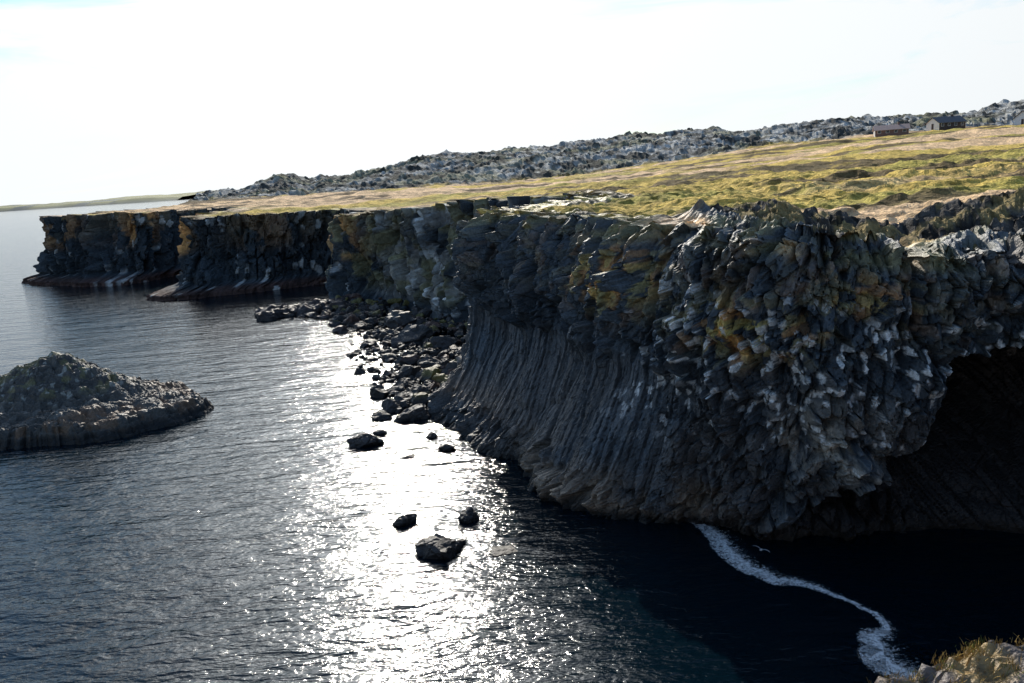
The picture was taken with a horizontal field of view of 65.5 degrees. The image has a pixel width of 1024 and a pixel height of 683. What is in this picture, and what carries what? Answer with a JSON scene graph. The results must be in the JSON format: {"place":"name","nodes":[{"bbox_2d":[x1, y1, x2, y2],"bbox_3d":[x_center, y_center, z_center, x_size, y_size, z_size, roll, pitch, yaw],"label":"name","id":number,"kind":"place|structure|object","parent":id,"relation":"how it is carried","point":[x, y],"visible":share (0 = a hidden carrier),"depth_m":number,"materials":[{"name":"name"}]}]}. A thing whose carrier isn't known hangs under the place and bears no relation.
{"place":"outdoors","nodes":[
{"label":"outdoors","id":0,"kind":"place"},
{"bbox_2d":[0,190,217,211],"bbox_3d":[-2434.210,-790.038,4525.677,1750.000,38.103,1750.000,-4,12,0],"label":"distant headland","id":1,"kind":"structure","parent":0,"point":[138,199],"depth_m":4011.07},
{"bbox_2d":[22,191,590,322],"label":"sea cliff","id":2,"kind":"structure","parent":0,"point":[365,253],"depth_m":163.16,"materials":[{"name":"grey stone"}]},
{"bbox_2d":[254,293,468,412],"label":"boulder beach","id":3,"kind":"structure","parent":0,"point":[433,358],"depth_m":99.39,"materials":[{"name":"grey stone"}]},
{"bbox_2d":[0,198,1023,682],"bbox_3d":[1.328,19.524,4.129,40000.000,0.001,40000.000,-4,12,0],"label":"sea water","id":4,"kind":"structure","parent":0,"point":[244,530],"depth_m":42.27,"materials":[{"name":"blue liquid"}]},
{"bbox_2d":[0,351,213,450],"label":"sea stack","id":5,"kind":"object","parent":4,"relation":"in","point":[52,398],"visible":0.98,"depth_m":71.78,"materials":[{"name":"grey stone"}]},
{"bbox_2d":[347,432,383,447],"bbox_3d":[-11.448,7.899,62.742,2.932,1.590,2.350,-4,12,0],"label":"sea boulder","id":6,"kind":"object","parent":4,"relation":"in","point":[362,439],"visible":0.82,"depth_m":61.99,"materials":[{"name":"grey stone"}]},
{"bbox_2d":[373,429,387,435],"bbox_3d":[-10.705,7.517,64.736,1.235,0.716,0.763,-4,12,0],"label":"sea boulder","id":7,"kind":"object","parent":4,"relation":"in","point":[378,432],"visible":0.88,"depth_m":64.50,"materials":[{"name":"grey stone"}]},
{"bbox_2d":[372,410,392,420],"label":"sea boulder","id":8,"kind":"object","parent":4,"relation":"in","point":[379,415],"visible":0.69,"depth_m":68.68,"materials":[{"name":"grey stone"}]},
{"bbox_2d":[381,397,400,412],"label":"sea boulder","id":9,"kind":"object","parent":4,"relation":"in","point":[389,405],"visible":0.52,"depth_m":70.83,"materials":[{"name":"grey stone"}]},
{"bbox_2d":[392,513,416,526],"bbox_3d":[-6.410,10.782,47.716,1.513,1.090,0.946,-15,16,-43],"label":"sea boulder","id":10,"kind":"object","parent":4,"relation":"in","point":[404,520],"visible":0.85,"depth_m":47.29,"materials":[{"name":"grey stone"}]},
{"bbox_2d":[401,454,415,458],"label":"sea boulder","id":11,"kind":"object","parent":4,"relation":"in","point":[409,456],"visible":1,"depth_m":58.73,"materials":[{"name":"grey stone"}]},
{"bbox_2d":[393,404,430,421],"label":"sea boulder","id":12,"kind":"object","parent":4,"relation":"in","point":[417,412],"visible":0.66,"depth_m":67.87,"materials":[{"name":"grey stone"}]},
{"bbox_2d":[426,432,436,438],"bbox_3d":[-6.372,7.518,63.025,0.998,0.753,0.721,2,13,27],"label":"sea boulder","id":13,"kind":"object","parent":4,"relation":"in","point":[432,435],"visible":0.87,"depth_m":62.79,"materials":[{"name":"grey stone"}]},
{"bbox_2d":[414,533,465,559],"bbox_3d":[-3.946,11.415,43.640,2.870,1.643,2.516,-4,12,0],"label":"sea boulder","id":14,"kind":"object","parent":4,"relation":"in","point":[437,546],"visible":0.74,"depth_m":43.17,"materials":[{"name":"grey stone"}]},
{"bbox_2d":[438,444,455,450],"bbox_3d":[-4.894,8.059,60.069,1.325,0.906,0.991,1,13,20],"label":"sea boulder","id":15,"kind":"object","parent":4,"relation":"in","point":[445,447],"visible":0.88,"depth_m":59.68,"materials":[{"name":"grey stone"}]},
{"bbox_2d":[457,506,478,522],"bbox_3d":[-2.581,10.443,47.446,1.139,1.365,1.223,5,15,36],"label":"sea boulder","id":16,"kind":"object","parent":4,"relation":"in","point":[469,514],"visible":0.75,"depth_m":47.19,"materials":[{"name":"grey stone"}]},
{"bbox_2d":[489,545,517,556],"bbox_3d":[-0.451,11.361,43.276,1.576,0.205,1.243,-4,12,0],"label":"sea boulder","id":17,"kind":"object","parent":4,"relation":"in","point":[500,550],"visible":1,"depth_m":43.16,"materials":[{"name":"grey stone"}]},
{"bbox_2d":[692,523,916,679],"bbox_3d":[13.085,11.505,38.122,4.906,0.001,19.252,-8,12,-17],"label":"sea foam","id":18,"kind":"object","parent":4,"relation":"on","point":[877,643],"visible":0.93,"depth_m":35.77,"materials":[{"name":"white"}]},
{"bbox_2d":[0,0,1023,205],"label":"sky","id":19,"kind":"structure","parent":0,"point":[100,99],"materials":[{"name":"white"}]},
{"bbox_2d":[88,99,1023,250],"bbox_3d":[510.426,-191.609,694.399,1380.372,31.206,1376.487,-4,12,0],"label":"grassy plateau terrain","id":20,"kind":"structure","parent":0,"point":[850,175],"depth_m":179.83,"materials":[{"name":"green plant"}]},
{"bbox_2d":[872,122,910,136],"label":"red cottage","id":21,"kind":"structure","parent":20,"relation":"on","point":[894,129],"depth_m":288.10,"materials":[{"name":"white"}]},
{"bbox_2d":[939,122,965,129],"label":"walls","id":22,"kind":"structure","parent":20,"relation":"on","point":[947,127],"depth_m":287.14,"materials":[{"name":"stone"}]},
{"bbox_2d":[926,123,938,130],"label":"gable wall","id":23,"kind":"structure","parent":22,"relation":"on","point":[935,127],"depth_m":288.82,"materials":[{"name":"white paint"}]},
{"bbox_2d":[932,116,967,122],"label":"roof","id":24,"kind":"structure","parent":22,"relation":"on","point":[948,119],"depth_m":287.81,"materials":[{"name":"grey"}]},
{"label":"walls","id":25,"kind":"object","parent":20,"relation":"on","visible":0},
{"bbox_2d":[1014,117,1023,124],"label":"gable wall","id":26,"kind":"structure","parent":25,"relation":"on","point":[1017,121],"depth_m":292.27,"materials":[{"name":"white paint"}]},
{"bbox_2d":[427,190,1023,541],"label":"basalt sea cliff","id":27,"kind":"structure","parent":0,"point":[774,379],"depth_m":42.67,"materials":[{"name":"grey stone"}]},
{"bbox_2d":[927,118,937,123],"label":"gable","id":28,"kind":"structure","parent":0,"point":[932,120],"depth_m":288.88,"materials":[{"name":"white paint"}]},
{"bbox_2d":[875,642,1023,682],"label":"cliff top ground","id":29,"kind":"structure","parent":0,"point":[981,667],"depth_m":5.01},
{"bbox_2d":[867,636,1023,682],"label":"dry grass tufts","id":30,"kind":"object","parent":29,"relation":"on","point":[964,653],"visible":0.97,"depth_m":5.05,"materials":[{"name":"plant"}]},
{"bbox_2d":[1015,111,1023,117],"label":"gable","id":31,"kind":"structure","parent":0,"point":[1021,115],"depth_m":290.79,"materials":[{"name":"white paint"}]}
]}

